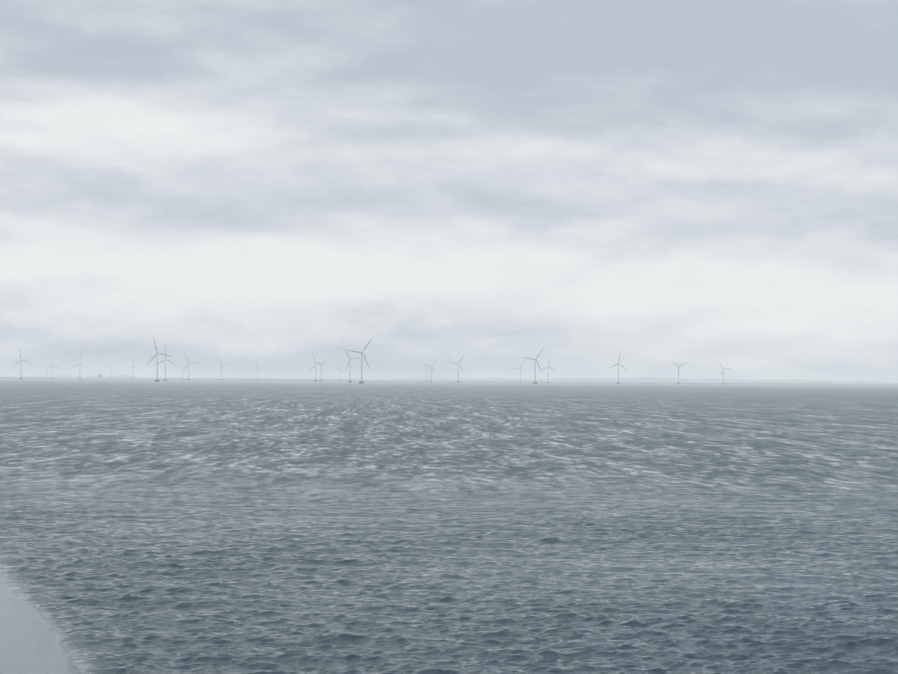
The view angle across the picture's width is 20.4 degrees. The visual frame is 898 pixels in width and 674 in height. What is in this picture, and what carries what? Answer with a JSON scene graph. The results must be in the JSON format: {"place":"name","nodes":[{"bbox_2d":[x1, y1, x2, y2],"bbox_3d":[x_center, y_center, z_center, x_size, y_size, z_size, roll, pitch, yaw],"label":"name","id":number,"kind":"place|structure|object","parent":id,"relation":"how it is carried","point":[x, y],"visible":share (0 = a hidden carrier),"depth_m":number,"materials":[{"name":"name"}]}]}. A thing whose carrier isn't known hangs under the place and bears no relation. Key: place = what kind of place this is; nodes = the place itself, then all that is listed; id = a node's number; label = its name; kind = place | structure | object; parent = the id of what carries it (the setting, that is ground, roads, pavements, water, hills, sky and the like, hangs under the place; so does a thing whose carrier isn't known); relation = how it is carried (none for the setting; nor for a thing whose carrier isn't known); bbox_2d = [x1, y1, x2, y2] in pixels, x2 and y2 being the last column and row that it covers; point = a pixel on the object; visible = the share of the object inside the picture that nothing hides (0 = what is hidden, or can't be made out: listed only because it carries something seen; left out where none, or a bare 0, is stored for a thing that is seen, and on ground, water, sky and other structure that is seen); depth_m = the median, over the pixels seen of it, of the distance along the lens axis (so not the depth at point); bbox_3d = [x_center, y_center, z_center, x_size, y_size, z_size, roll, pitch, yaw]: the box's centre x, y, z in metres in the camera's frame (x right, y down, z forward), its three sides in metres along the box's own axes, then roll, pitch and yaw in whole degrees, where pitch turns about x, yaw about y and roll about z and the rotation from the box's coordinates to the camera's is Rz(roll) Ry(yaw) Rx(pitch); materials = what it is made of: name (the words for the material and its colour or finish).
{"place":"outdoors","nodes":[
{"label":"outdoors","id":0,"kind":"place"},
{"bbox_2d":[47,375,142,377],"bbox_3d":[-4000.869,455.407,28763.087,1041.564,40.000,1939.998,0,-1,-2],"label":"shore terrain","id":1,"kind":"structure","parent":0,"point":[69,376],"depth_m":27928.50,"materials":[{"name":"grey"}]},
{"bbox_2d":[0,0,897,382],"bbox_3d":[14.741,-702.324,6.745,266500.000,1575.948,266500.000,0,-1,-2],"label":"sky","id":2,"kind":"structure","parent":0,"point":[494,188],"depth_m":19043.00,"materials":[{"name":"white"}]},
{"bbox_2d":[0,377,897,673],"bbox_3d":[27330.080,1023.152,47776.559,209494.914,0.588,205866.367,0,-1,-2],"label":"sea","id":3,"kind":"structure","parent":0,"point":[318,527],"depth_m":162.03,"materials":[{"name":"grey liquid"}]},
{"bbox_2d":[13,349,31,378],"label":"wind turbine","id":4,"kind":"object","parent":3,"relation":"in","point":[21,365],"visible":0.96,"depth_m":8678.40,"materials":[{"name":"paint"}]},
{"bbox_2d":[145,336,174,381],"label":"wind turbine","id":5,"kind":"object","parent":3,"relation":"in","point":[156,380],"visible":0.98,"depth_m":5956.63,"materials":[{"name":"paint"}]},
{"bbox_2d":[154,346,176,380],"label":"wind turbine","id":6,"kind":"object","parent":3,"relation":"in","point":[165,379],"visible":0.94,"depth_m":7920.30,"materials":[{"name":"paint"}]},
{"bbox_2d":[184,355,197,379],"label":"wind turbine","id":7,"kind":"object","parent":3,"relation":"in","point":[188,368],"visible":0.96,"depth_m":9780.52,"materials":[{"name":"paint"}]},
{"bbox_2d":[310,353,327,380],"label":"wind turbine","id":8,"kind":"object","parent":3,"relation":"in","point":[315,368],"visible":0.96,"depth_m":9217.56,"materials":[{"name":"paint"}]},
{"bbox_2d":[314,358,328,380],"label":"wind turbine","id":9,"kind":"object","parent":3,"relation":"in","point":[320,369],"visible":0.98,"depth_m":10625.38,"materials":[{"name":"paint"}]},
{"bbox_2d":[343,347,360,381],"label":"wind turbine","id":10,"kind":"object","parent":3,"relation":"in","point":[350,366],"visible":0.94,"depth_m":7290.11,"materials":[{"name":"paint"}]},
{"bbox_2d":[346,338,372,382],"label":"wind turbine","id":11,"kind":"object","parent":3,"relation":"in","point":[361,353],"visible":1,"depth_m":5497.24,"materials":[{"name":"paint"}]},
{"bbox_2d":[425,362,434,381],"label":"wind turbine","id":12,"kind":"object","parent":3,"relation":"in","point":[431,371],"visible":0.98,"depth_m":10638.51,"materials":[{"name":"paint"}]},
{"bbox_2d":[449,355,464,381],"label":"wind turbine","id":13,"kind":"object","parent":3,"relation":"in","point":[458,368],"visible":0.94,"depth_m":8841.49,"materials":[{"name":"paint"}]},
{"bbox_2d":[513,361,525,381],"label":"wind turbine","id":14,"kind":"object","parent":3,"relation":"in","point":[520,371],"visible":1,"depth_m":11854.81,"materials":[{"name":"paint"}]},
{"bbox_2d":[522,348,543,383],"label":"wind turbine","id":15,"kind":"object","parent":3,"relation":"in","point":[534,382],"visible":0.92,"depth_m":6979.13,"materials":[{"name":"paint"}]},
{"bbox_2d":[543,359,554,382],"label":"wind turbine","id":16,"kind":"object","parent":3,"relation":"in","point":[548,372],"visible":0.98,"depth_m":10474.57,"materials":[{"name":"paint"}]},
{"bbox_2d":[609,351,624,383],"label":"wind turbine","id":17,"kind":"object","parent":3,"relation":"in","point":[618,382],"visible":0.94,"depth_m":8497.60,"materials":[{"name":"paint"}]},
{"bbox_2d":[671,360,686,383],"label":"wind turbine","id":18,"kind":"object","parent":3,"relation":"in","point":[678,371],"visible":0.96,"depth_m":9832.86,"materials":[{"name":"paint"}]},
{"bbox_2d":[719,362,730,383],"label":"wind turbine","id":19,"kind":"object","parent":3,"relation":"in","point":[723,373],"visible":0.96,"depth_m":11660.63,"materials":[{"name":"paint"}]},
{"bbox_2d":[362,377,897,383],"bbox_3d":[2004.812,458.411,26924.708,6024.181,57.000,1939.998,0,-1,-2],"label":"distant coastline","id":20,"kind":"structure","parent":0,"point":[648,379],"depth_m":26091.91,"materials":[{"name":"grey"}]}
]}

